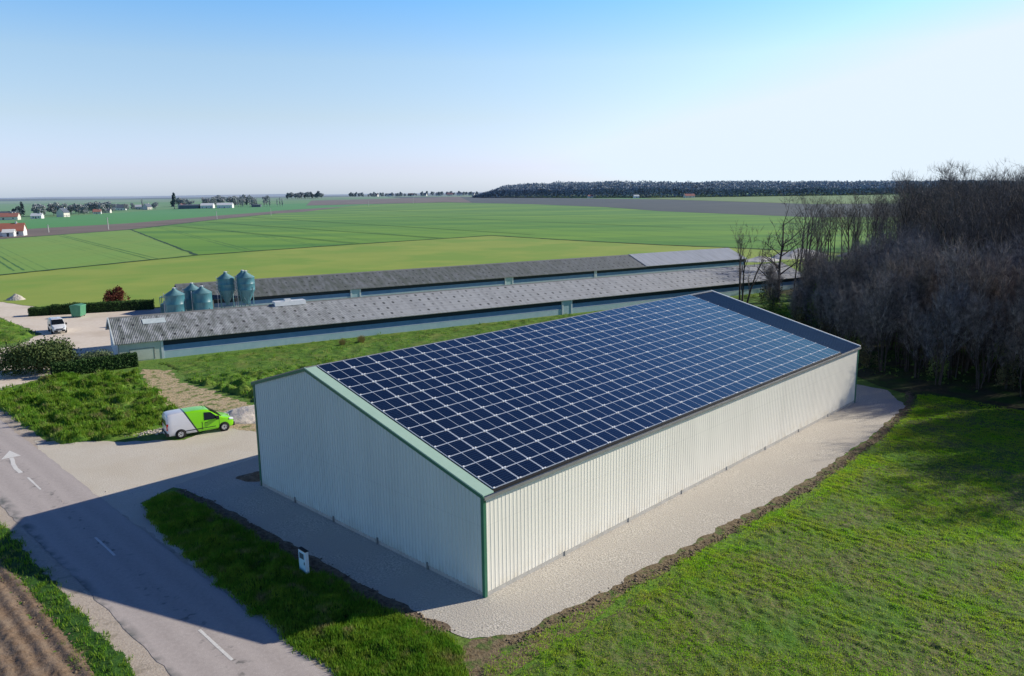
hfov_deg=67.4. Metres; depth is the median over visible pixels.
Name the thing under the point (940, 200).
bare tree
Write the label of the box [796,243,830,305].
brush shrub
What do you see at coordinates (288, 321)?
livestock shed
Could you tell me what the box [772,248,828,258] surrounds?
silage mound
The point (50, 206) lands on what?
bare tree
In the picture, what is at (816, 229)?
bare tree
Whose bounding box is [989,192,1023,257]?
bare tree
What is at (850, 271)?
bare tree
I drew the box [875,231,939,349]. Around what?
bare tree
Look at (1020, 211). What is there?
bare tree
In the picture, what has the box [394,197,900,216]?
dark ploughed field
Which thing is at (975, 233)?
bare tree
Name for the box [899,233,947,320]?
bare tree
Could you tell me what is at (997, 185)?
bare tree
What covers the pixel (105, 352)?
sage shrub
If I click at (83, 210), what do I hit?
bare tree
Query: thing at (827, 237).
bare tree
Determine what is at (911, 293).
bare tree
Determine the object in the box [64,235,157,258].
tramline
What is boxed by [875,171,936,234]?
bare tree
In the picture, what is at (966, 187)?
bare tree
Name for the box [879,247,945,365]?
bare tree
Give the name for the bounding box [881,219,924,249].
bare tree
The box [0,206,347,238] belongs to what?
ploughed strip field
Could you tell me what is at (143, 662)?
road shoulder
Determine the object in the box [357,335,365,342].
dry tussock
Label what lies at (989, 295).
bare tree
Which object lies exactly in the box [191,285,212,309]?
feed silo
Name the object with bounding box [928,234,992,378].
bare tree
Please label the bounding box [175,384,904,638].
gravel pad
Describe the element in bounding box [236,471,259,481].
soil heap
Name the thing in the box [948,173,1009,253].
bare tree
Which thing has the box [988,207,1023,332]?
bare tree
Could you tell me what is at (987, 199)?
bare tree
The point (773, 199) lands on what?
pale green field
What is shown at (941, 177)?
bare tree
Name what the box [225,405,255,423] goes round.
gravel heap
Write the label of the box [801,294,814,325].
bare tree
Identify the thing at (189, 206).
barn
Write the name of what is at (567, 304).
door
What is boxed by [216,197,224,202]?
bare tree
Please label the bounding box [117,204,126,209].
house
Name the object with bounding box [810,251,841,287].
bare tree
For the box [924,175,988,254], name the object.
bare tree
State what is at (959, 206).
bare tree
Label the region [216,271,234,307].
feed silo
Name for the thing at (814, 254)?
brush shrub
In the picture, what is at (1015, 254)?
bare tree
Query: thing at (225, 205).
barn
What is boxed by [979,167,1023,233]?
bare tree
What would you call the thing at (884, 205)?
bare tree
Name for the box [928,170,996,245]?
bare tree
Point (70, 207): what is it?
bare tree
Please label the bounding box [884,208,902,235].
bare tree
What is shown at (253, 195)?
hills
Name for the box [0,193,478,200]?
hills
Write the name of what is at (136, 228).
field margin
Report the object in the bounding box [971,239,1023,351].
bare tree
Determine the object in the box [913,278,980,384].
bare tree
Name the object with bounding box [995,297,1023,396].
bare tree
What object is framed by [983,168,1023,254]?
bare tree
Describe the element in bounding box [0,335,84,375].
shrub
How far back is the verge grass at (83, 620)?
33.75 m
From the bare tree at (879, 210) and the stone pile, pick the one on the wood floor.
the bare tree at (879, 210)
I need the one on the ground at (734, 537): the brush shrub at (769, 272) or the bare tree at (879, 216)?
the brush shrub at (769, 272)
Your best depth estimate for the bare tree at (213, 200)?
1344.39 m
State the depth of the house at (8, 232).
390.42 m
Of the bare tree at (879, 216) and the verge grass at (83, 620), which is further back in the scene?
the bare tree at (879, 216)
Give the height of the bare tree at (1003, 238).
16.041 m
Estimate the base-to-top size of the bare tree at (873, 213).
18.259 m
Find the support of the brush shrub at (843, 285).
on the wood floor
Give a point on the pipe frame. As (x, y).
(162, 306)
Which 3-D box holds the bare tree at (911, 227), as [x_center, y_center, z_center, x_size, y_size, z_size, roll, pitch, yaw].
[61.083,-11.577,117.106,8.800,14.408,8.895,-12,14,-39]
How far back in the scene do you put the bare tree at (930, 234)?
106.74 m
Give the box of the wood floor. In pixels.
[780,261,1023,413]
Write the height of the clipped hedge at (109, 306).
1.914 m
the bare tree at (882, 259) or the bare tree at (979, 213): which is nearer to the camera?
the bare tree at (882, 259)
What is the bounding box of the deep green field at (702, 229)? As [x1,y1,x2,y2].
[133,202,975,254]
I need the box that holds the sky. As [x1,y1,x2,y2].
[0,0,1023,197]
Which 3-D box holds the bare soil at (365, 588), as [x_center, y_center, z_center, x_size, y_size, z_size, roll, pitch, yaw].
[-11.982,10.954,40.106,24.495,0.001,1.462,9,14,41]
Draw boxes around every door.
[129,347,154,359]
[352,289,359,296]
[506,277,511,284]
[564,300,570,313]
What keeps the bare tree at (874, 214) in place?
on the wood floor
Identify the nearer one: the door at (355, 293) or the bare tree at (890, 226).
the bare tree at (890, 226)
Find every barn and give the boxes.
[178,204,199,208]
[200,203,214,207]
[217,203,233,207]
[251,204,261,206]
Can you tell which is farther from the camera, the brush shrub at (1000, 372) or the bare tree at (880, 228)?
the bare tree at (880, 228)
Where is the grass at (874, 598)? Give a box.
[515,397,1023,675]
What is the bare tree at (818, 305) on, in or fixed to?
on the wood floor
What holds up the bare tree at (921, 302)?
on the wood floor
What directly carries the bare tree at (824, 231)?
on the wood floor
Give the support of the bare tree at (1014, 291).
on the wood floor
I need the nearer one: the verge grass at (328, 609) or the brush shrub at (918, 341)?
the verge grass at (328, 609)
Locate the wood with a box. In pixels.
[844,176,1023,302]
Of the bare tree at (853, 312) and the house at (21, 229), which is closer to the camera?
the bare tree at (853, 312)
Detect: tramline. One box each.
[0,256,23,269]
[62,236,152,259]
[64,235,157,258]
[177,226,344,242]
[182,226,352,242]
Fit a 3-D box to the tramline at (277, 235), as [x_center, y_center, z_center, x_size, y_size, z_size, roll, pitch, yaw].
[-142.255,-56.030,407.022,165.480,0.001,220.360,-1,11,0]
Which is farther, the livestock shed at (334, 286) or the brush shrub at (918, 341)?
the livestock shed at (334, 286)
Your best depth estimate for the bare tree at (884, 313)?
82.77 m
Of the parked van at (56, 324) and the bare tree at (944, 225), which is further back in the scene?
the parked van at (56, 324)
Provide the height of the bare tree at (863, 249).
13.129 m
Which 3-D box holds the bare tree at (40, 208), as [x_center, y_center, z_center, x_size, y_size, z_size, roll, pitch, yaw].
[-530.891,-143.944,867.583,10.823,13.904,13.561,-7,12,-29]
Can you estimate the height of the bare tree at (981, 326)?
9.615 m
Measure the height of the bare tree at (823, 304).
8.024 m
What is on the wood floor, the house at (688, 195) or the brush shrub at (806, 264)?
the brush shrub at (806, 264)
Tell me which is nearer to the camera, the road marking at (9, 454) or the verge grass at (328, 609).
the verge grass at (328, 609)
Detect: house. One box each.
[0,210,15,212]
[0,212,20,219]
[0,221,27,235]
[1,229,16,236]
[30,212,43,218]
[56,207,69,216]
[93,209,101,213]
[102,208,111,212]
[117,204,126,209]
[142,203,151,209]
[683,194,694,197]
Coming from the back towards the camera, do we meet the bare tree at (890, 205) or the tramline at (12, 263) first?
the tramline at (12, 263)
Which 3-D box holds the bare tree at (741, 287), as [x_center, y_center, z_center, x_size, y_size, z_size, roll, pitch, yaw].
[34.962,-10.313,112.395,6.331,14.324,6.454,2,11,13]
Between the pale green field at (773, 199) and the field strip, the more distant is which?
the field strip
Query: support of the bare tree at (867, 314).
on the wood floor
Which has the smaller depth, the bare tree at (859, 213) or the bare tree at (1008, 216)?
the bare tree at (1008, 216)
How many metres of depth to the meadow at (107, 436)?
66.56 m
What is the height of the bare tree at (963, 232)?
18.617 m
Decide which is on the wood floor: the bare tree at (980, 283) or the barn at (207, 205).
the bare tree at (980, 283)
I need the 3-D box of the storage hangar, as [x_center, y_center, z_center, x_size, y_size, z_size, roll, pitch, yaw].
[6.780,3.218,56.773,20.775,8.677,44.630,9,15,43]
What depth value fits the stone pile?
141.20 m
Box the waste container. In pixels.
[69,303,85,316]
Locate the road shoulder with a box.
[0,410,336,675]
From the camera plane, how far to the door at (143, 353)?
87.18 m
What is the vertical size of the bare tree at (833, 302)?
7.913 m
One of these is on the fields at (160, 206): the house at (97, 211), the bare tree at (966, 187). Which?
the house at (97, 211)
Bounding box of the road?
[0,420,329,675]
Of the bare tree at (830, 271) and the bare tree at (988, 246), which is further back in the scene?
the bare tree at (830, 271)
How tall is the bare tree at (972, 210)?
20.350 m
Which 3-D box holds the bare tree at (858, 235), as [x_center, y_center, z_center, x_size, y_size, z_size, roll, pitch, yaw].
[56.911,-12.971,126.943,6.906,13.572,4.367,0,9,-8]
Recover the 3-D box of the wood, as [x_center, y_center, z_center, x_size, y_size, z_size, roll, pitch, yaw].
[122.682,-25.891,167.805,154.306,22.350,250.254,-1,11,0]
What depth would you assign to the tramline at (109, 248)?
279.45 m
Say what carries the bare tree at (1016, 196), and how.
on the wood floor
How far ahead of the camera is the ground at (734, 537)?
57.74 m
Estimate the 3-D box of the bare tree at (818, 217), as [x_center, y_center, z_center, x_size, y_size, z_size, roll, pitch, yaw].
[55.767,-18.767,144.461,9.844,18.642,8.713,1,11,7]
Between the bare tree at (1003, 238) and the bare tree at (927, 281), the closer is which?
the bare tree at (927, 281)
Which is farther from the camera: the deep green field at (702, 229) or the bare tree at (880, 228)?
the deep green field at (702, 229)
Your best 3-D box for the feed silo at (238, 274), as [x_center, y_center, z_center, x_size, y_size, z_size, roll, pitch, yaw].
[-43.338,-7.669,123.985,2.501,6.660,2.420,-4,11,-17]
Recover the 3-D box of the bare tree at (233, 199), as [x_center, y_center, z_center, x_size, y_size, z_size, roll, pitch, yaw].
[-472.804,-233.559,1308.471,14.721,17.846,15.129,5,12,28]
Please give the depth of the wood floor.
73.47 m
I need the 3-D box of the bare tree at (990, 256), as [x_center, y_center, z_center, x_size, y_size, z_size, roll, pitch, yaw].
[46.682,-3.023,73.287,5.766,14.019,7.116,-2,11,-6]
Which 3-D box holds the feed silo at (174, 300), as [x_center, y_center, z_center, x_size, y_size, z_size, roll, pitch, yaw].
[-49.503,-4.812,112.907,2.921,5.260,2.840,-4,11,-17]
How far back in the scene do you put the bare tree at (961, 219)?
102.66 m
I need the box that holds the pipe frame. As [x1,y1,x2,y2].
[159,296,165,312]
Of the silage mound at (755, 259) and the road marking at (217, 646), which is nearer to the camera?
the road marking at (217, 646)
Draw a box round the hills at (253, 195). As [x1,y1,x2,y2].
[0,192,482,198]
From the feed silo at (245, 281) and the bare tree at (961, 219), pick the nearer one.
the bare tree at (961, 219)
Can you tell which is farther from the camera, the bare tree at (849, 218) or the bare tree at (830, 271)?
the bare tree at (849, 218)
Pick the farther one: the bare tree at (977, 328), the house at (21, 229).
the house at (21, 229)
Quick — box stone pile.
[6,294,24,300]
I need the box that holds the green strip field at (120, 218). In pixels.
[5,203,399,228]
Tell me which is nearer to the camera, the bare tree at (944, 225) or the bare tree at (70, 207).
the bare tree at (944, 225)
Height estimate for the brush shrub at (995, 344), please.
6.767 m
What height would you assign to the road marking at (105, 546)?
0.001 m
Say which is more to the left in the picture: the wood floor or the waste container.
the waste container
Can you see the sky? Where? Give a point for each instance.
(99, 98)
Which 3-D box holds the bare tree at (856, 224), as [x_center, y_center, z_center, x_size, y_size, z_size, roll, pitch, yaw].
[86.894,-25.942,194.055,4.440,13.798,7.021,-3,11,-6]
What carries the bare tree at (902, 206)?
on the wood floor
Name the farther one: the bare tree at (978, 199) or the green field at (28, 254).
the green field at (28, 254)
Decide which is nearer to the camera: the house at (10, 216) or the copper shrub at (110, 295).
the copper shrub at (110, 295)
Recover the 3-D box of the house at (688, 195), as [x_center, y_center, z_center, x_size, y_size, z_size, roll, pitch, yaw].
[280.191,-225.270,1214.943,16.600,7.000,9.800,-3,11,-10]
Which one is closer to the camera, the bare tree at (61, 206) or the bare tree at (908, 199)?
the bare tree at (908, 199)
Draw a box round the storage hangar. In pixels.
[251,290,860,597]
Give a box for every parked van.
[47,316,66,333]
[161,405,234,438]
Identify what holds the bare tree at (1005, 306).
on the wood floor
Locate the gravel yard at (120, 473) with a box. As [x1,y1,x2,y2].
[35,428,257,579]
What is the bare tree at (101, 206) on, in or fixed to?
on the fields at (160, 206)
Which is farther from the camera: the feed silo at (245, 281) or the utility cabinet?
the feed silo at (245, 281)
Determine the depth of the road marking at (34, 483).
49.67 m
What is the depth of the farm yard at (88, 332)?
109.96 m
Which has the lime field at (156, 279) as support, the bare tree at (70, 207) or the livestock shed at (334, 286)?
the livestock shed at (334, 286)
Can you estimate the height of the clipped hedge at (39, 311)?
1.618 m
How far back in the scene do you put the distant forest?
1265.80 m
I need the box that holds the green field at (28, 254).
[0,230,192,273]
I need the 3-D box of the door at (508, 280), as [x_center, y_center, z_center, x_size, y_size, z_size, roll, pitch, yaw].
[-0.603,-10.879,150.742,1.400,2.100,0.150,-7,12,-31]
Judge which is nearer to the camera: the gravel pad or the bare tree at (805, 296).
the gravel pad
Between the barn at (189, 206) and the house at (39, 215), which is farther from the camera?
the barn at (189, 206)
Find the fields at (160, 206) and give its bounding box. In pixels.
[0,192,908,222]
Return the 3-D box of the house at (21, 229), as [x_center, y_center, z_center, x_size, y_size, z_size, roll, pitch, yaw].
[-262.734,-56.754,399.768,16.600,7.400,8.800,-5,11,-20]
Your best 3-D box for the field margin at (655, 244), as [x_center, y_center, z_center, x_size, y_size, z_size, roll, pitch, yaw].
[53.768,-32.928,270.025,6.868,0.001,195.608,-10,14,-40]
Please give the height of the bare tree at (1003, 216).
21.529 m
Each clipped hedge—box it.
[27,306,50,316]
[50,298,154,314]
[50,352,138,374]
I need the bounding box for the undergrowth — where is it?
[787,256,1023,391]
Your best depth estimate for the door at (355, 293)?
134.67 m
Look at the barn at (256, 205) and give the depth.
1222.66 m
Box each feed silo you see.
[163,287,185,312]
[182,283,198,310]
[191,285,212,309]
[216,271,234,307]
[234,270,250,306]
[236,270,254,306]
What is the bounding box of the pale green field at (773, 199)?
[639,194,984,203]
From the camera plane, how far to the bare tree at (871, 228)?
147.73 m
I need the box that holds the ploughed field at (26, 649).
[0,560,93,675]
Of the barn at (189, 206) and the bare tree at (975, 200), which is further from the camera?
the barn at (189, 206)
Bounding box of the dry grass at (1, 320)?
[0,317,35,342]
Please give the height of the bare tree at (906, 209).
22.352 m
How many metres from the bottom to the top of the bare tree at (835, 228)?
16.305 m
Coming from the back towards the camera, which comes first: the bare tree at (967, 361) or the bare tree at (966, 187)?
the bare tree at (966, 187)
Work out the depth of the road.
36.84 m
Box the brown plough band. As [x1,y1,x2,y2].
[306,197,469,205]
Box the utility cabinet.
[298,547,309,574]
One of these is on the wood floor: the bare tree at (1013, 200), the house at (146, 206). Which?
the bare tree at (1013, 200)
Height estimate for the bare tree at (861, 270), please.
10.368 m
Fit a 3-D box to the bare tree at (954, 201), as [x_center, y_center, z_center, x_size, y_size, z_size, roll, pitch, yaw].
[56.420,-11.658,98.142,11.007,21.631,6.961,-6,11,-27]
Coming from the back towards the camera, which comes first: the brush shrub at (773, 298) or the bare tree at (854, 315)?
the brush shrub at (773, 298)
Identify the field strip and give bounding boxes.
[0,192,720,203]
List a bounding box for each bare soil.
[178,489,450,635]
[459,394,915,675]
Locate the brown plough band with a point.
(388, 201)
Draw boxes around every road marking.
[2,451,20,458]
[9,457,21,472]
[27,477,40,489]
[94,537,115,555]
[198,629,232,659]
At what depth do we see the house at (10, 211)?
778.43 m
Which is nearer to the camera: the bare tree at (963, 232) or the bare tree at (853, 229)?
the bare tree at (963, 232)
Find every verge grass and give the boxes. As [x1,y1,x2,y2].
[0,524,134,675]
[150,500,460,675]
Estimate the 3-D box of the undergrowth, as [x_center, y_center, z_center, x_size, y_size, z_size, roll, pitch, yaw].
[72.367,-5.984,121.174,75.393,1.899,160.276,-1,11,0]
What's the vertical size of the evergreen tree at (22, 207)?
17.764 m
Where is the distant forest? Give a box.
[472,179,1021,197]
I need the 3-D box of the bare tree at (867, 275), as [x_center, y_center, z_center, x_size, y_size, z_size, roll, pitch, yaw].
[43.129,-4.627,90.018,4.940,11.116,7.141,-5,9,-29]
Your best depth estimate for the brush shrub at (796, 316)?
96.78 m
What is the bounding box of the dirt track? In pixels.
[140,369,255,431]
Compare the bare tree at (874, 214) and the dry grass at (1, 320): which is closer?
the dry grass at (1, 320)
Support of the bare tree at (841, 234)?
on the wood floor
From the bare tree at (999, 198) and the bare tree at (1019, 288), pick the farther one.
the bare tree at (999, 198)
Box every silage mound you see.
[746,257,778,261]
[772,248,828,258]
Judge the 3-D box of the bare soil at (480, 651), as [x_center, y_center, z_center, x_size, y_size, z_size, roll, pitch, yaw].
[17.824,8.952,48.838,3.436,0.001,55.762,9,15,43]
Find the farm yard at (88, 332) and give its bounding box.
[0,302,160,389]
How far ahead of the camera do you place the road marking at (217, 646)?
31.42 m
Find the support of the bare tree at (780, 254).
on the wood floor
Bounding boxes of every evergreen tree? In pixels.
[19,201,24,216]
[170,193,175,208]
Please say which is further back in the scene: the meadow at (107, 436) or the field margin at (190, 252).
the field margin at (190, 252)
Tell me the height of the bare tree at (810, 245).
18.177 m
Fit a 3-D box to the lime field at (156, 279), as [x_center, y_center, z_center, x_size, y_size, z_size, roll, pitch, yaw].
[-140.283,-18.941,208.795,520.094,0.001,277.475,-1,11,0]
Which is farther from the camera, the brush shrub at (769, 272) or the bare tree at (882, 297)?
the brush shrub at (769, 272)
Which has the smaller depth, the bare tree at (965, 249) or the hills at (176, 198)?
the bare tree at (965, 249)
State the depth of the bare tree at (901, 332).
85.16 m
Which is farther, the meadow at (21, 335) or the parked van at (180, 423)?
the meadow at (21, 335)
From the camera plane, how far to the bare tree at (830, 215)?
192.29 m
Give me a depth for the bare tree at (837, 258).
104.06 m
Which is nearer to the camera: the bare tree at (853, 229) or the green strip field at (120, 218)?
the bare tree at (853, 229)
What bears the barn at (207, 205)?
on the fields at (160, 206)
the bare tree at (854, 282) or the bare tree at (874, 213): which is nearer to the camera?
the bare tree at (854, 282)
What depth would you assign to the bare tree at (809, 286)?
103.11 m
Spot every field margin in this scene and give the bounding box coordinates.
[0,235,489,274]
[5,214,266,238]
[132,230,197,254]
[494,235,844,252]
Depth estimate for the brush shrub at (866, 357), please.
78.51 m
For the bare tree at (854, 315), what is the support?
on the wood floor
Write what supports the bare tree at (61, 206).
on the fields at (160, 206)
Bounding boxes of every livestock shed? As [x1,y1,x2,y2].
[105,262,804,360]
[174,248,745,310]
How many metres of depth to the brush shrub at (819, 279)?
99.62 m
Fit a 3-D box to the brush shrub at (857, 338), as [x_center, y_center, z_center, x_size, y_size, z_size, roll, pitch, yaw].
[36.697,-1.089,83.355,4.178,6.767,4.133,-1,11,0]
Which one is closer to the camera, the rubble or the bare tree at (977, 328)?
the rubble
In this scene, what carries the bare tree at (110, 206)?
on the fields at (160, 206)
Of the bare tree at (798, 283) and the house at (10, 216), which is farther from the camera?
the house at (10, 216)
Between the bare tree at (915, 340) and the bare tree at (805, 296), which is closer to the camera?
the bare tree at (915, 340)
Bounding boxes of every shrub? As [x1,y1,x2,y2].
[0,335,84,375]
[72,349,112,358]
[102,285,130,301]
[758,263,785,303]
[760,267,785,312]
[785,278,809,323]
[792,254,826,318]
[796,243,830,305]
[803,247,825,262]
[805,262,838,329]
[819,272,858,336]
[836,301,864,355]
[856,321,880,367]
[909,307,933,358]
[986,315,1018,369]
[994,334,1023,389]
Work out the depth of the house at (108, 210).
1061.69 m
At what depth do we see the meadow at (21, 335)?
104.16 m
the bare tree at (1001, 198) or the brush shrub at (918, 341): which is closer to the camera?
the brush shrub at (918, 341)
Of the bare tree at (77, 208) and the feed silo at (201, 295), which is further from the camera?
the bare tree at (77, 208)
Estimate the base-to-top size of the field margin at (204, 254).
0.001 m
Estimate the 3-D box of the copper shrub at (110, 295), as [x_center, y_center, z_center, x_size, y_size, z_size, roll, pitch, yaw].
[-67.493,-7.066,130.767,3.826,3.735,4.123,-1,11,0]
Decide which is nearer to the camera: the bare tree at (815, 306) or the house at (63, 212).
the bare tree at (815, 306)
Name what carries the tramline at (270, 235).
on the deep green field at (702, 229)
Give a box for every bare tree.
[36,204,46,212]
[45,203,56,214]
[56,203,67,208]
[67,204,72,214]
[72,204,82,212]
[78,204,88,213]
[96,203,106,212]
[107,202,116,211]
[210,197,216,204]
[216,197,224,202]
[229,196,237,205]
[731,222,774,302]
[747,189,826,301]
[779,211,812,296]
[785,190,833,252]
[788,192,829,271]
[792,277,804,309]
[797,214,834,260]
[799,263,828,325]
[799,282,808,320]
[801,223,833,252]
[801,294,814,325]
[804,193,826,255]
[809,285,827,330]
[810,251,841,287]
[810,286,831,331]
[811,213,845,253]
[811,251,835,292]
[811,279,838,332]
[812,207,843,260]
[812,247,864,337]
[813,209,831,250]
[817,195,847,254]
[817,259,846,286]
[818,241,860,299]
[819,283,844,334]
[823,281,868,340]
[824,201,847,261]
[825,189,873,251]
[825,200,874,248]
[830,205,854,257]
[838,231,893,328]
[841,220,877,253]
[844,255,872,333]
[845,215,862,263]
[846,230,887,266]
[846,294,871,341]
[847,275,879,343]
[848,186,869,248]
[852,210,865,244]
[853,264,911,371]
[854,271,876,336]
[854,283,891,362]
[857,194,892,238]
[857,235,914,340]
[858,256,905,343]
[861,218,885,249]
[863,194,895,233]
[864,191,895,246]
[864,200,899,235]
[866,190,886,239]
[869,212,920,243]
[871,191,894,222]
[871,220,910,250]
[871,249,909,332]
[872,185,934,229]
[873,268,908,357]
[874,253,921,349]
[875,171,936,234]
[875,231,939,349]
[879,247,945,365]
[881,165,942,235]
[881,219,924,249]
[882,269,940,371]
[884,185,913,229]
[884,208,902,231]
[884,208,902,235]
[886,157,977,246]
[893,170,928,235]
[893,279,908,353]
[894,249,956,367]
[895,214,940,240]
[896,299,940,377]
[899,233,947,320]
[900,256,946,360]
[906,189,977,330]
[909,165,972,239]
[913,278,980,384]
[918,222,947,252]
[922,163,986,263]
[923,168,987,231]
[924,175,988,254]
[925,227,986,365]
[926,193,1001,251]
[927,187,1003,256]
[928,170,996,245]
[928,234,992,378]
[931,172,991,252]
[937,165,1020,261]
[943,158,1013,268]
[943,174,1001,256]
[944,177,1014,260]
[945,258,1006,372]
[946,239,1023,381]
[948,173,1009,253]
[952,212,996,337]
[953,287,1023,388]
[957,272,1009,364]
[967,158,1023,327]
[969,237,1023,375]
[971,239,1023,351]
[974,170,1023,251]
[974,251,1014,356]
[979,164,1019,234]
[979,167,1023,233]
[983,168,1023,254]
[987,216,1023,253]
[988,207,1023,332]
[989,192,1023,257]
[990,171,1023,230]
[993,234,1023,342]
[994,165,1023,301]
[995,279,1022,364]
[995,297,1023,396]
[996,259,1023,385]
[997,227,1023,337]
[1001,190,1022,312]
[1003,159,1023,215]
[1003,169,1023,217]
[1005,260,1023,343]
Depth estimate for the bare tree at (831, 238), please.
152.68 m
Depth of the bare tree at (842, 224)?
143.54 m
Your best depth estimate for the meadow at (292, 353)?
89.61 m
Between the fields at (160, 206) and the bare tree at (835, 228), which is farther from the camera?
the fields at (160, 206)
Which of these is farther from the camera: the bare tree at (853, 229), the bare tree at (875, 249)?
the bare tree at (853, 229)
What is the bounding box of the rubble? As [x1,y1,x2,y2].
[133,428,163,436]
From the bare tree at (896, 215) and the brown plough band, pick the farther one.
the brown plough band
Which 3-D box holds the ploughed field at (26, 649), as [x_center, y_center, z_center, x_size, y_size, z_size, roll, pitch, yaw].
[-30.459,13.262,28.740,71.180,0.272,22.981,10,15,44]
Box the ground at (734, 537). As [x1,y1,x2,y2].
[0,211,923,675]
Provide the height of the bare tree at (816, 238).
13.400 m
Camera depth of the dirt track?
71.33 m
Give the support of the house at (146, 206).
on the fields at (160, 206)
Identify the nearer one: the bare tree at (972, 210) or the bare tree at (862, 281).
the bare tree at (862, 281)
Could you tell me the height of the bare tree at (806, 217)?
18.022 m
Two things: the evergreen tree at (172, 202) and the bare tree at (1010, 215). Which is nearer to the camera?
the bare tree at (1010, 215)
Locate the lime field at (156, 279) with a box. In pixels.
[0,236,844,307]
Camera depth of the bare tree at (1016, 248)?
89.05 m
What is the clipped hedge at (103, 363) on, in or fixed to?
on the farm yard at (88, 332)
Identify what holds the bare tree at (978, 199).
on the wood floor
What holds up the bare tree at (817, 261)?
on the wood floor
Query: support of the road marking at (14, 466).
on the road
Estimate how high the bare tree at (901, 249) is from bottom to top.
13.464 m
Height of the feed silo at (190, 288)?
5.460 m
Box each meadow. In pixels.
[0,319,33,344]
[0,372,174,443]
[158,293,803,401]
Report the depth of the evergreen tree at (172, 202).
1223.32 m
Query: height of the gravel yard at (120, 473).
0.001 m
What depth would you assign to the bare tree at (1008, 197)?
105.83 m

